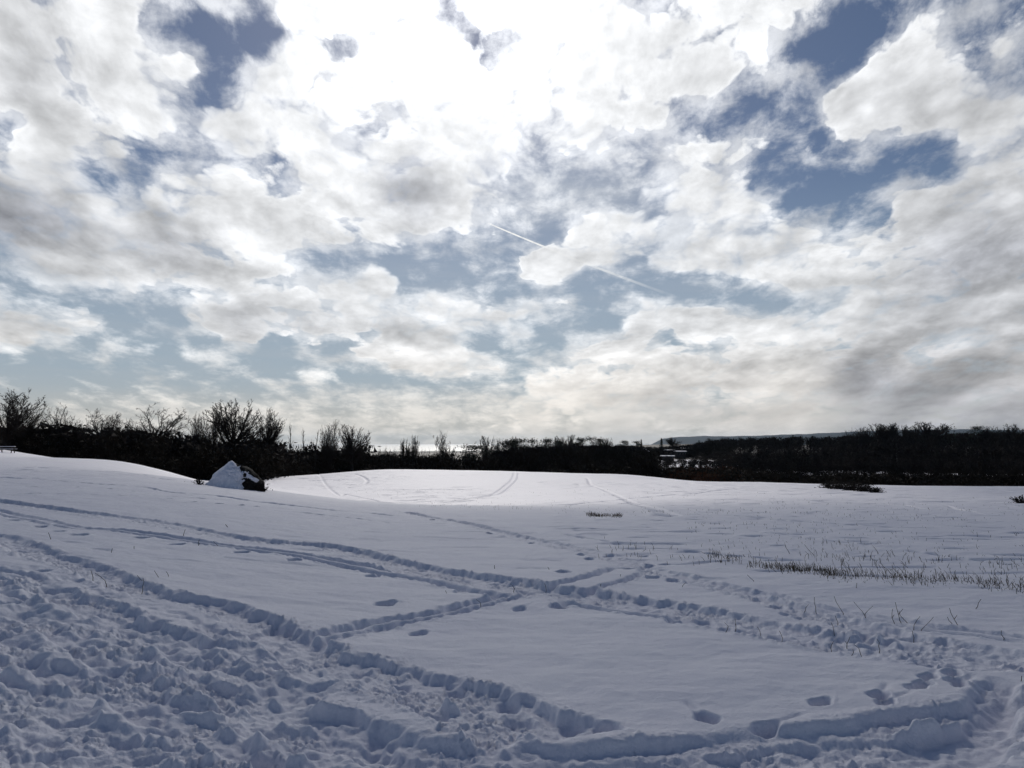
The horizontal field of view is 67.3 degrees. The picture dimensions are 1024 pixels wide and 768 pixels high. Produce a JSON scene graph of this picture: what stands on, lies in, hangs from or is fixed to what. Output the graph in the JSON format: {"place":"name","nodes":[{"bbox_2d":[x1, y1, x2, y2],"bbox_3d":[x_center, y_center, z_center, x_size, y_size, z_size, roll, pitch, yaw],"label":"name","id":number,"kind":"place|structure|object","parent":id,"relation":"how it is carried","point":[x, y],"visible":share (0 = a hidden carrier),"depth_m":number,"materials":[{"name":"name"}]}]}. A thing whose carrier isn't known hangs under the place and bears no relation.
{"place":"outdoors","nodes":[
{"label":"outdoors","id":0,"kind":"place"},
{"bbox_2d":[286,444,650,451],"bbox_3d":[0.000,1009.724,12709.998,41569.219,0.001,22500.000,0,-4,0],"label":"sea","id":1,"kind":"structure","parent":0,"point":[423,447],"depth_m":7337.32,"materials":[{"name":"grey liquid"}]},
{"bbox_2d":[0,444,1023,767],"bbox_3d":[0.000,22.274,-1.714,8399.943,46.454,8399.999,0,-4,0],"label":"snow field","id":2,"kind":"structure","parent":0,"point":[332,620],"depth_m":7.72,"materials":[{"name":"white snow"}]},
{"bbox_2d":[0,446,15,452],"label":"picnic table","id":3,"kind":"object","parent":2,"relation":"on","point":[1,449],"visible":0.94,"depth_m":97.78,"materials":[{"name":"grey wood"}]},
{"bbox_2d":[0,389,46,448],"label":"bare tree","id":4,"kind":"object","parent":2,"relation":"on","point":[19,420],"visible":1,"depth_m":125.18,"materials":[{"name":"black plant"}]},
{"bbox_2d":[13,413,45,441],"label":"bare tree","id":5,"kind":"object","parent":2,"relation":"on","point":[29,428],"visible":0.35,"depth_m":132.66,"materials":[{"name":"black plant"}]},
{"bbox_2d":[39,402,80,431],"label":"bare tree","id":6,"kind":"object","parent":2,"relation":"on","point":[57,425],"visible":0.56,"depth_m":141.37,"materials":[{"name":"black plant"}]},
{"bbox_2d":[77,408,122,436],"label":"bare tree","id":7,"kind":"object","parent":2,"relation":"on","point":[95,428],"visible":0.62,"depth_m":140.90,"materials":[{"name":"black plant"}]},
{"bbox_2d":[96,412,121,433],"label":"bare tree","id":8,"kind":"object","parent":2,"relation":"on","point":[112,422],"visible":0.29,"depth_m":146.97,"materials":[{"name":"black plant"}]},
{"bbox_2d":[105,414,147,434],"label":"bare tree","id":9,"kind":"object","parent":2,"relation":"on","point":[119,425],"visible":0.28,"depth_m":144.36,"materials":[{"name":"black plant"}]},
{"bbox_2d":[122,404,196,440],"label":"bare tree","id":10,"kind":"object","parent":2,"relation":"on","point":[151,428],"visible":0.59,"depth_m":150.05,"materials":[{"name":"black plant"}]},
{"bbox_2d":[0,420,382,469],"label":"thicket","id":11,"kind":"object","parent":2,"relation":"on","point":[58,432],"visible":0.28,"depth_m":138.96,"materials":[{"name":"black plant"}]},
{"bbox_2d":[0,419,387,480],"bbox_3d":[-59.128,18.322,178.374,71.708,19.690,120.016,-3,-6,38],"label":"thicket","id":12,"kind":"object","parent":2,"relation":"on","point":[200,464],"visible":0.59,"depth_m":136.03,"materials":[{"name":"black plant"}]},
{"bbox_2d":[193,477,203,484],"bbox_3d":[-15.675,4.847,38.327,0.918,0.530,0.831,-1,-5,14],"label":"bare shrub","id":13,"kind":"object","parent":2,"relation":"on","point":[198,481],"visible":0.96,"depth_m":38.30,"materials":[{"name":"black plant"}]},
{"bbox_2d":[183,411,214,446],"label":"bare tree","id":14,"kind":"object","parent":2,"relation":"on","point":[197,429],"visible":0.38,"depth_m":159.54,"materials":[{"name":"black plant"}]},
{"bbox_2d":[191,411,222,443],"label":"bare tree","id":15,"kind":"object","parent":2,"relation":"on","point":[213,440],"visible":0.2,"depth_m":164.27,"materials":[{"name":"black plant"}]},
{"bbox_2d":[201,399,267,449],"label":"bare tree","id":16,"kind":"object","parent":2,"relation":"on","point":[225,428],"visible":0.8,"depth_m":160.64,"materials":[{"name":"black plant"}]},
{"bbox_2d":[205,461,264,490],"bbox_3d":[-14.231,4.965,39.452,3.105,2.068,2.568,2,-5,-20],"label":"boulder","id":17,"kind":"object","parent":2,"relation":"on","point":[230,474],"visible":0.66,"depth_m":38.61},
{"bbox_2d":[254,471,267,490],"bbox_3d":[-12.939,4.899,39.059,1.281,1.314,1.352,0,-4,0],"label":"bare shrub","id":18,"kind":"object","parent":2,"relation":"on","point":[261,479],"visible":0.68,"depth_m":39.11,"materials":[{"name":"black plant"}]},
{"bbox_2d":[257,481,272,491],"bbox_3d":[-12.592,5.168,38.863,1.039,0.705,0.599,3,-5,-37],"label":"bare shrub","id":19,"kind":"object","parent":2,"relation":"on","point":[261,488],"visible":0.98,"depth_m":38.73,"materials":[{"name":"black plant"}]},
{"bbox_2d":[246,408,284,449],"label":"bare tree","id":20,"kind":"object","parent":2,"relation":"on","point":[276,428],"visible":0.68,"depth_m":170.88,"materials":[{"name":"black plant"}]},
{"bbox_2d":[301,430,305,464],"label":"bare tree","id":21,"kind":"object","parent":2,"relation":"on","point":[303,446],"visible":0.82,"depth_m":187.66,"materials":[{"name":"black plant"}]},
{"bbox_2d":[312,429,318,472],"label":"bare tree","id":22,"kind":"object","parent":2,"relation":"on","point":[315,455],"visible":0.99,"depth_m":188.26,"materials":[{"name":"black plant"}]},
{"bbox_2d":[318,425,340,473],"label":"bare tree","id":23,"kind":"object","parent":2,"relation":"on","point":[328,455],"visible":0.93,"depth_m":193.89,"materials":[{"name":"black plant"}]},
{"bbox_2d":[320,419,339,472],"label":"bare tree","id":24,"kind":"object","parent":2,"relation":"on","point":[332,435],"visible":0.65,"depth_m":198.74,"materials":[{"name":"black plant"}]},
{"bbox_2d":[337,424,371,471],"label":"bare tree","id":25,"kind":"object","parent":2,"relation":"on","point":[350,449],"visible":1,"depth_m":199.63,"materials":[{"name":"black plant"}]},
{"bbox_2d":[399,439,409,455],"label":"bare tree","id":26,"kind":"object","parent":2,"relation":"on","point":[402,448],"visible":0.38,"depth_m":246.65,"materials":[{"name":"black plant"}]},
{"bbox_2d":[405,435,420,463],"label":"bare tree","id":27,"kind":"object","parent":2,"relation":"on","point":[414,449],"visible":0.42,"depth_m":245.93,"materials":[{"name":"black plant"}]},
{"bbox_2d":[433,431,456,462],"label":"bare tree","id":28,"kind":"object","parent":2,"relation":"on","point":[442,448],"visible":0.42,"depth_m":243.31,"materials":[{"name":"black plant"}]},
{"bbox_2d":[456,443,496,465],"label":"pine tree","id":29,"kind":"object","parent":2,"relation":"on","point":[472,448],"visible":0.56,"depth_m":243.53,"materials":[{"name":"black plant"}]},
{"bbox_2d":[479,436,498,457],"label":"bare tree","id":30,"kind":"object","parent":2,"relation":"on","point":[488,449],"visible":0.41,"depth_m":254.23,"materials":[{"name":"black plant"}]},
{"bbox_2d":[493,437,500,455],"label":"bare tree","id":31,"kind":"object","parent":2,"relation":"on","point":[498,446],"visible":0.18,"depth_m":260.74,"materials":[{"name":"black plant"}]},
{"bbox_2d":[496,439,520,451],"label":"pine tree","id":32,"kind":"object","parent":2,"relation":"on","point":[508,442],"visible":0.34,"depth_m":287.82,"materials":[{"name":"black plant"}]},
{"bbox_2d":[359,439,670,477],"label":"undergrowth","id":33,"kind":"object","parent":2,"relation":"on","point":[582,460],"visible":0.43,"depth_m":218.42,"materials":[{"name":"black plant"}]},
{"bbox_2d":[507,438,528,448],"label":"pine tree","id":34,"kind":"object","parent":2,"relation":"on","point":[521,440],"visible":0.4,"depth_m":297.48,"materials":[{"name":"black plant"}]},
{"bbox_2d":[522,437,541,449],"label":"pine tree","id":35,"kind":"object","parent":2,"relation":"on","point":[533,440],"visible":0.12,"depth_m":308.02,"materials":[{"name":"black plant"}]},
{"bbox_2d":[537,437,554,448],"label":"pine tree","id":36,"kind":"object","parent":2,"relation":"on","point":[547,440],"visible":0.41,"depth_m":308.09,"materials":[{"name":"black plant"}]},
{"bbox_2d":[551,439,567,448],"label":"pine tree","id":37,"kind":"object","parent":2,"relation":"on","point":[557,443],"visible":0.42,"depth_m":317.86,"materials":[{"name":"black plant"}]},
{"bbox_2d":[558,434,575,447],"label":"bare tree","id":38,"kind":"object","parent":2,"relation":"on","point":[571,442],"visible":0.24,"depth_m":325.87,"materials":[{"name":"black plant"}]},
{"bbox_2d":[572,437,587,445],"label":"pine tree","id":39,"kind":"object","parent":2,"relation":"on","point":[578,439],"visible":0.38,"depth_m":327.74,"materials":[{"name":"black plant"}]},
{"bbox_2d":[586,435,604,446],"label":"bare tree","id":40,"kind":"object","parent":2,"relation":"on","point":[593,439],"visible":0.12,"depth_m":326.67,"materials":[{"name":"black plant"}]},
{"bbox_2d":[595,438,606,444],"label":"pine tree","id":41,"kind":"object","parent":2,"relation":"on","point":[598,440],"visible":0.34,"depth_m":335.86,"materials":[{"name":"black plant"}]},
{"bbox_2d":[600,438,612,448],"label":"bare tree","id":42,"kind":"object","parent":2,"relation":"on","point":[606,443],"visible":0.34,"depth_m":394.63,"materials":[{"name":"black plant"}]},
{"bbox_2d":[617,440,627,445],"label":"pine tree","id":43,"kind":"object","parent":2,"relation":"on","point":[624,442],"visible":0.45,"depth_m":413.85,"materials":[{"name":"black plant"}]},
{"bbox_2d":[633,440,641,447],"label":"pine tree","id":44,"kind":"object","parent":2,"relation":"on","point":[637,443],"visible":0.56,"depth_m":422.71,"materials":[{"name":"black plant"}]},
{"bbox_2d":[660,453,674,460],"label":"house","id":45,"kind":"structure","parent":2,"relation":"on","point":[672,456],"depth_m":388.63,"materials":[{"name":"grey"}]},
{"bbox_2d":[666,437,680,446],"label":"bare tree","id":46,"kind":"object","parent":2,"relation":"on","point":[670,442],"visible":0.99,"depth_m":545.42,"materials":[{"name":"black plant"}]},
{"bbox_2d":[613,442,736,458],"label":"undergrowth","id":47,"kind":"object","parent":2,"relation":"on","point":[723,448],"visible":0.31,"depth_m":433.82,"materials":[{"name":"black plant"}]},
{"bbox_2d":[674,449,686,458],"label":"house","id":48,"kind":"structure","parent":2,"relation":"on","point":[681,454],"depth_m":421.07,"materials":[{"name":"grey"}]},
{"bbox_2d":[366,489,1022,570],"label":"dry grass","id":49,"kind":"structure","parent":2,"relation":"on","point":[759,536],"depth_m":17.77,"materials":[{"name":"brown"}]},
{"bbox_2d":[668,463,746,481],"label":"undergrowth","id":50,"kind":"object","parent":2,"relation":"on","point":[698,477],"visible":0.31,"depth_m":202.57,"materials":[{"name":"brown plant"}]},
{"bbox_2d":[495,430,1023,466],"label":"woods","id":51,"kind":"object","parent":2,"relation":"on","point":[839,447],"visible":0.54,"depth_m":349.74,"materials":[{"name":"black plant"}]},
{"bbox_2d":[814,480,834,487],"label":"bush","id":52,"kind":"object","parent":2,"relation":"on","point":[826,484],"visible":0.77,"depth_m":94.89,"materials":[{"name":"black plant"}]},
{"bbox_2d":[629,458,1023,485],"bbox_3d":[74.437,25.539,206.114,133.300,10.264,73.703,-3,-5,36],"label":"undergrowth","id":53,"kind":"object","parent":2,"relation":"on","point":[1011,478],"visible":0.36,"depth_m":176.25,"materials":[{"name":"black plant"}]},
{"bbox_2d":[658,454,1023,474],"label":"woods","id":54,"kind":"object","parent":2,"relation":"on","point":[831,464],"visible":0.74,"depth_m":260.20,"materials":[{"name":"black plant"}]},
{"bbox_2d":[827,480,858,488],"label":"bush","id":55,"kind":"object","parent":2,"relation":"on","point":[837,485],"visible":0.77,"depth_m":90.40,"materials":[{"name":"black plant"}]},
{"bbox_2d":[843,429,853,441],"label":"bare tree","id":56,"kind":"object","parent":2,"relation":"on","point":[848,434],"visible":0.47,"depth_m":455.87,"materials":[{"name":"black plant"}]},
{"bbox_2d":[840,481,861,490],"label":"bush","id":57,"kind":"object","parent":2,"relation":"on","point":[850,487],"visible":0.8,"depth_m":85.94,"materials":[{"name":"black plant"}]},
{"bbox_2d":[852,483,875,491],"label":"bush","id":58,"kind":"object","parent":2,"relation":"on","point":[863,487],"visible":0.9,"depth_m":82.37,"materials":[{"name":"black plant"}]},
{"bbox_2d":[853,427,875,445],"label":"bare tree","id":59,"kind":"object","parent":2,"relation":"on","point":[865,433],"visible":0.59,"depth_m":442.19,"materials":[{"name":"black plant"}]},
{"bbox_2d":[707,538,1023,593],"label":"dry grass","id":60,"kind":"structure","parent":2,"relation":"on","point":[809,568],"depth_m":11.37,"materials":[{"name":"brown"}]},
{"bbox_2d":[867,486,885,492],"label":"bush","id":61,"kind":"object","parent":2,"relation":"on","point":[875,490],"visible":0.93,"depth_m":77.84,"materials":[{"name":"black plant"}]},
{"bbox_2d":[862,423,897,445],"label":"bare tree","id":62,"kind":"object","parent":2,"relation":"on","point":[875,435],"visible":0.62,"depth_m":438.32,"materials":[{"name":"black plant"}]},
{"bbox_2d":[874,423,900,439],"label":"bare tree","id":63,"kind":"object","parent":2,"relation":"on","point":[893,429],"visible":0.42,"depth_m":436.34,"materials":[{"name":"black plant"}]},
{"bbox_2d":[883,424,919,447],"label":"bare tree","id":64,"kind":"object","parent":2,"relation":"on","point":[905,434],"visible":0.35,"depth_m":435.09,"materials":[{"name":"black plant"}]},
{"bbox_2d":[905,424,923,439],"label":"bare tree","id":65,"kind":"object","parent":2,"relation":"on","point":[912,433],"visible":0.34,"depth_m":434.58,"materials":[{"name":"black plant"}]},
{"bbox_2d":[911,421,955,446],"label":"bare tree","id":66,"kind":"object","parent":2,"relation":"on","point":[925,432],"visible":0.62,"depth_m":428.54,"materials":[{"name":"black plant"}]},
{"bbox_2d":[943,426,956,450],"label":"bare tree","id":67,"kind":"object","parent":2,"relation":"on","point":[954,434],"visible":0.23,"depth_m":433.21,"materials":[{"name":"black plant"}]},
{"bbox_2d":[966,426,984,444],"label":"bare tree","id":68,"kind":"object","parent":2,"relation":"on","point":[976,428],"visible":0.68,"depth_m":431.40,"materials":[{"name":"black plant"}]},
{"bbox_2d":[979,426,1001,446],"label":"bare tree","id":69,"kind":"object","parent":2,"relation":"on","point":[986,431],"visible":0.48,"depth_m":424.09,"materials":[{"name":"black plant"}]},
{"bbox_2d":[989,423,1023,443],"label":"bare tree","id":70,"kind":"object","parent":2,"relation":"on","point":[1014,431],"visible":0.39,"depth_m":415.16,"materials":[{"name":"black plant"}]},
{"bbox_2d":[1007,495,1023,502],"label":"bush","id":71,"kind":"object","parent":2,"relation":"on","point":[1017,500],"visible":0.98,"depth_m":39.18,"materials":[{"name":"black plant"}]},
{"bbox_2d":[0,0,1023,443],"label":"sky","id":72,"kind":"structure","parent":0,"point":[650,221],"materials":[{"name":"white"}]},
{"bbox_2d":[586,511,621,517],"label":"dry grass","id":73,"kind":"structure","parent":0,"point":[596,515],"depth_m":25.40,"materials":[{"name":"brown plant"}]},
{"bbox_2d":[651,429,1021,444],"bbox_3d":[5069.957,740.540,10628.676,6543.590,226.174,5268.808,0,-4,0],"label":"hills","id":74,"kind":"structure","parent":0,"point":[689,440],"depth_m":10663.25,"materials":[{"name":"grey"}]}
]}

